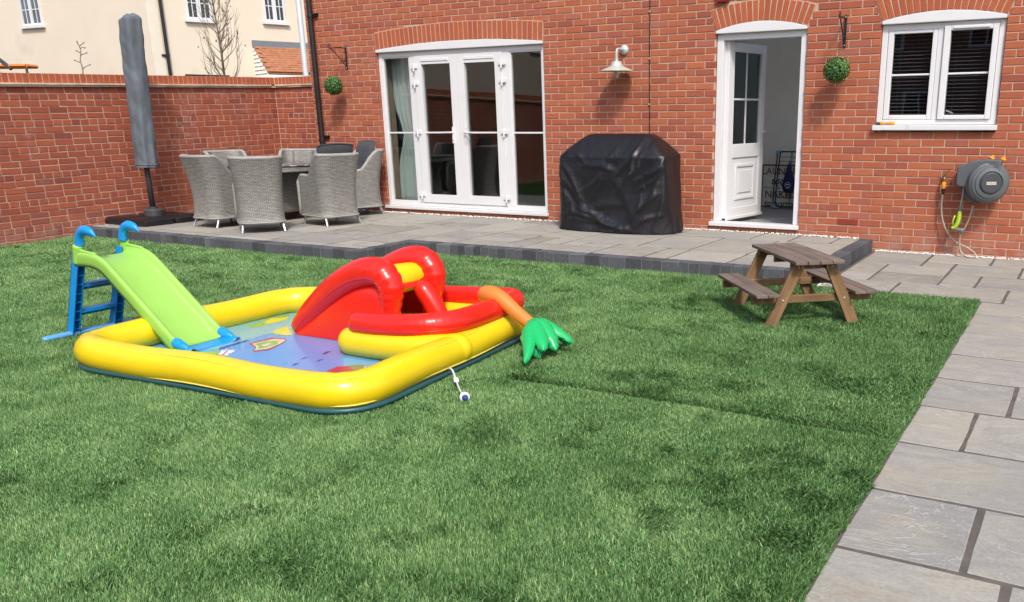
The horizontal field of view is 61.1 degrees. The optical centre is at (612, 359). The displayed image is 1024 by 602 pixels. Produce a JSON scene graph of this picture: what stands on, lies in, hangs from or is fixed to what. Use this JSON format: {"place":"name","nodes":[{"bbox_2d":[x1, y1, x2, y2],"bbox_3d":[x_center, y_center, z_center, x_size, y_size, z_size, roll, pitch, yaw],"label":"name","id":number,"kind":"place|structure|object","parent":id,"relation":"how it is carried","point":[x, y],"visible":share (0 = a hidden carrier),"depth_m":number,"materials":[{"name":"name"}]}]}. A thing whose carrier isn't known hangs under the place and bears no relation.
{"place":"outdoors","nodes":[
{"label":"outdoors","id":0,"kind":"place"},
{"bbox_2d":[0,0,310,85],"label":"rendered house","id":1,"kind":"structure","parent":0,"point":[44,36],"depth_m":23.69,"materials":[{"name":"beige paint"}]},
{"bbox_2d":[18,0,45,28],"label":"window","id":2,"kind":"structure","parent":1,"relation":"in","point":[30,10],"depth_m":23.91,"materials":[{"name":"white plastic"}]},
{"bbox_2d":[184,0,214,23],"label":"window","id":3,"kind":"structure","parent":1,"relation":"in","point":[192,16],"depth_m":23.08,"materials":[{"name":"white plastic"}]},
{"bbox_2d":[262,0,289,25],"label":"window","id":4,"kind":"structure","parent":1,"relation":"in","point":[274,10],"depth_m":24.43,"materials":[{"name":"white plastic"}]},
{"bbox_2d":[295,0,308,75],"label":"drainpipe","id":5,"kind":"object","parent":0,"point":[302,38],"visible":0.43,"depth_m":17.46,"materials":[{"name":"white plastic"}]},
{"bbox_2d":[92,210,861,269],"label":"patio","id":6,"kind":"structure","parent":0,"point":[376,228],"depth_m":9.54,"materials":[{"name":"grey stone"}]},
{"bbox_2d":[105,13,202,226],"bbox_3d":[-5.976,-3.018,10.834,0.856,2.531,0.856,8,18,27],"label":"covered parasol","id":7,"kind":"object","parent":6,"relation":"on","point":[134,65],"visible":0.99,"depth_m":10.70,"materials":[{"name":"grey fabric"}]},
{"bbox_2d":[178,154,234,228],"bbox_3d":[-4.890,-2.102,10.627,0.593,0.883,0.690,9,18,30],"label":"wicker chair","id":8,"kind":"object","parent":6,"relation":"on","point":[209,177],"visible":0.8,"depth_m":10.38,"materials":[{"name":"wicker"}]},
{"bbox_2d":[202,149,246,163],"bbox_3d":[-5.183,-2.426,11.784,0.690,0.883,0.593,10,19,34],"label":"wicker chair","id":9,"kind":"object","parent":6,"relation":"on","point":[222,155],"visible":0.11,"depth_m":11.89,"materials":[{"name":"wicker"}]},
{"bbox_2d":[227,155,286,233],"bbox_3d":[-4.173,-1.960,10.104,0.593,0.883,0.690,-8,17,-24],"label":"wicker chair","id":10,"kind":"object","parent":6,"relation":"on","point":[257,190],"visible":1,"depth_m":9.87,"materials":[{"name":"grey wicker"}]},
{"bbox_2d":[225,161,311,217],"bbox_3d":[-4.444,-2.220,11.329,1.380,0.724,1.380,8,18,27],"label":"dining table","id":11,"kind":"object","parent":6,"relation":"on","point":[292,171],"visible":0.2,"depth_m":11.13,"materials":[{"name":"grey wicker"}]},
{"bbox_2d":[278,148,316,172],"bbox_3d":[-4.421,-2.504,12.038,0.593,0.883,0.690,0,16,3],"label":"wicker chair","id":12,"kind":"object","parent":6,"relation":"on","point":[296,154],"visible":0.18,"depth_m":12.21,"materials":[{"name":"wicker"}]},
{"bbox_2d":[296,143,361,226],"bbox_3d":[-3.517,-2.187,10.678,0.690,0.996,0.593,13,21,39],"label":"wicker chair","id":13,"kind":"object","parent":6,"relation":"on","point":[326,187],"visible":1,"depth_m":10.48,"materials":[{"name":"wicker"}]},
{"bbox_2d":[353,140,384,213],"bbox_3d":[-3.509,-2.491,11.758,0.690,0.996,0.593,-15,21,-41],"label":"wicker chair","id":14,"kind":"object","parent":6,"relation":"on","point":[370,157],"visible":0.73,"depth_m":11.63,"materials":[{"name":"wicker"}]},
{"bbox_2d":[559,134,683,233],"bbox_3d":[0.077,-2.050,9.884,1.527,1.070,0.773,8,18,27],"label":"covered barbecue","id":15,"kind":"object","parent":6,"relation":"on","point":[622,183],"visible":1,"depth_m":9.61,"materials":[{"name":"black fabric"}]},
{"bbox_2d":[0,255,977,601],"bbox_3d":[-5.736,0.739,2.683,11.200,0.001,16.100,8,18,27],"label":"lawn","id":16,"kind":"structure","parent":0,"point":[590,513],"depth_m":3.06,"materials":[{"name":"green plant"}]},
{"bbox_2d":[74,245,573,414],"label":"paddling pool","id":17,"kind":"structure","parent":16,"relation":"on","point":[363,334],"depth_m":4.99,"materials":[{"name":"yellow plastic"}]},
{"bbox_2d":[718,243,877,326],"bbox_3d":[1.296,-0.538,6.158,0.868,0.480,0.869,-3,16,-10],"label":"picnic table","id":18,"kind":"object","parent":16,"relation":"on","point":[800,258],"visible":0.97,"depth_m":5.91,"materials":[{"name":"wood"}]},
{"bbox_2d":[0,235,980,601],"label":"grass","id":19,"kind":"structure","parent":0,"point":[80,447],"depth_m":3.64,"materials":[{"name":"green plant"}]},
{"bbox_2d":[42,221,240,350],"bbox_3d":[-3.041,-0.475,5.481,1.291,0.758,0.632,8,18,27],"label":"toy slide","id":20,"kind":"object","parent":19,"relation":"on","point":[155,294],"visible":0.98,"depth_m":5.49,"materials":[{"name":"green plastic"}]},
{"bbox_2d":[805,251,1023,601],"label":"path","id":21,"kind":"structure","parent":0,"point":[938,516],"depth_m":3.41,"materials":[{"name":"grey stone"}]},
{"bbox_2d":[107,209,1023,285],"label":"gravel","id":22,"kind":"structure","parent":21,"relation":"on","point":[820,284],"depth_m":9.61,"materials":[{"name":"white gravel"}]},
{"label":"ground","id":23,"kind":"structure","parent":0,"visible":0},
{"bbox_2d":[0,58,37,72],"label":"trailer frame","id":24,"kind":"object","parent":23,"relation":"on","point":[10,67],"visible":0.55,"depth_m":12.49,"materials":[{"name":"orange paint"}]},
{"bbox_2d":[74,41,90,73],"bbox_3d":[-8.127,-4.547,13.142,0.335,0.641,0.166,8,18,27],"label":"sapling","id":25,"kind":"object","parent":23,"relation":"on","point":[80,57],"visible":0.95,"depth_m":13.18,"materials":[{"name":"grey plant"}]},
{"bbox_2d":[0,73,317,245],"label":"garden wall","id":26,"kind":"structure","parent":23,"relation":"on","point":[67,165],"depth_m":10.93,"materials":[{"name":"brick"}]},
{"bbox_2d":[189,0,245,76],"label":"bare tree","id":27,"kind":"object","parent":23,"relation":"on","point":[223,37],"visible":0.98,"depth_m":14.78,"materials":[{"name":"brown plant"}]},
{"bbox_2d":[85,226,872,284],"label":"kerb","id":28,"kind":"structure","parent":23,"relation":"on","point":[853,253],"depth_m":8.70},
{"bbox_2d":[303,0,1023,259],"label":"brick house","id":29,"kind":"structure","parent":23,"relation":"on","point":[512,101],"depth_m":9.94,"materials":[{"name":"red brick"}]},
{"bbox_2d":[327,43,347,68],"bbox_3d":[-3.773,-4.158,11.758,0.028,0.325,0.295,10,19,34],"label":"hanging bracket","id":30,"kind":"object","parent":29,"relation":"attached to","point":[342,60],"visible":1,"depth_m":11.83,"materials":[{"name":"black metal"}]},
{"bbox_2d":[323,50,343,94],"bbox_3d":[-3.846,-3.937,11.759,0.271,0.609,0.262,8,18,27],"label":"topiary ball","id":31,"kind":"object","parent":30,"relation":"hanging from","point":[333,85],"visible":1,"depth_m":11.73,"materials":[{"name":"green plant"}]},
{"bbox_2d":[390,51,417,199],"bbox_3d":[-2.858,-3.232,11.995,0.454,2.130,0.086,8,18,27],"label":"curtain","id":32,"kind":"object","parent":29,"relation":"hanging from","point":[401,88],"visible":0.59,"depth_m":11.98,"materials":[{"name":"white fabric"}]},
{"bbox_2d":[378,44,548,215],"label":"french doors","id":33,"kind":"structure","parent":29,"relation":"in","point":[502,57],"depth_m":11.28,"materials":[{"name":"white plastic"}]},
{"bbox_2d":[600,45,632,78],"bbox_3d":[0.043,-3.386,9.788,0.384,0.416,0.392,8,18,27],"label":"wall lamp","id":34,"kind":"object","parent":29,"relation":"attached to","point":[616,66],"visible":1,"depth_m":9.76,"materials":[{"name":"metal"}]},
{"bbox_2d":[761,164,794,207],"bbox_3d":[2.303,-2.365,11.693,0.585,0.576,0.032,8,18,27],"label":"laundry basket","id":35,"kind":"object","parent":29,"relation":"on","point":[768,170],"visible":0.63,"depth_m":11.73,"materials":[{"name":"black"}]},
{"bbox_2d":[771,150,795,207],"bbox_3d":[2.472,-2.398,11.431,0.715,0.765,0.075,8,18,27],"label":"clothes airer","id":36,"kind":"object","parent":29,"relation":"on","point":[778,152],"visible":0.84,"depth_m":11.55,"materials":[{"name":"teal paint"}]},
{"bbox_2d":[782,153,793,192],"bbox_3d":[2.333,-2.488,11.409,0.168,0.531,0.080,8,18,27],"label":"peg bag","id":37,"kind":"object","parent":36,"relation":"hanging from","point":[788,184],"visible":0.99,"depth_m":11.41,"materials":[{"name":"blue fabric"}]},
{"bbox_2d":[839,11,847,47],"bbox_3d":[2.295,-3.313,8.606,0.026,0.325,0.290,8,18,27],"label":"hanging bracket","id":38,"kind":"object","parent":29,"relation":"attached to","point":[844,33],"visible":1,"depth_m":8.70,"materials":[{"name":"black metal"}]},
{"bbox_2d":[823,22,850,83],"bbox_3d":[2.249,-3.069,8.594,0.278,0.598,0.278,8,18,27],"label":"topiary ball","id":39,"kind":"object","parent":38,"relation":"hanging from","point":[835,70],"visible":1,"depth_m":8.57,"materials":[{"name":"green plant"}]},
{"bbox_2d":[872,19,1006,129],"bbox_3d":[3.216,-2.794,8.479,1.178,1.014,0.220,8,18,27],"label":"window","id":40,"kind":"structure","parent":29,"relation":"in","point":[942,31],"depth_m":8.46,"materials":[{"name":"white plastic"}]},
{"bbox_2d":[876,122,894,124],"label":"hose connectors","id":41,"kind":"object","parent":40,"relation":"on","point":[885,123],"visible":1,"depth_m":8.73,"materials":[{"name":"orange plastic"}]},
{"bbox_2d":[941,170,950,194],"bbox_3d":[3.336,-1.778,8.586,0.081,0.239,0.092,8,18,27],"label":"garden tap","id":42,"kind":"object","parent":29,"relation":"attached to","point":[943,186],"visible":1,"depth_m":8.56,"materials":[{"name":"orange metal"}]},
{"bbox_2d":[956,155,1009,203],"bbox_3d":[3.587,-1.745,8.313,0.473,0.471,0.324,8,18,27],"label":"hose reel","id":43,"kind":"object","parent":29,"relation":"attached to","point":[984,181],"visible":1,"depth_m":8.21,"materials":[{"name":"grey plastic"}]},
{"bbox_2d":[941,187,976,257],"bbox_3d":[3.427,-1.444,8.504,0.398,0.865,0.145,10,19,34],"label":"garden hose","id":44,"kind":"object","parent":43,"relation":"attached to","point":[959,244],"visible":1,"depth_m":8.60,"materials":[{"name":"rubber"}]},
{"bbox_2d":[951,206,963,232],"bbox_3d":[3.428,-1.391,8.515,0.123,0.265,0.050,8,18,27],"label":"spray gun","id":45,"kind":"object","parent":44,"relation":"hanging from","point":[957,222],"visible":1,"depth_m":8.51,"materials":[{"name":"green plastic"}]}
]}

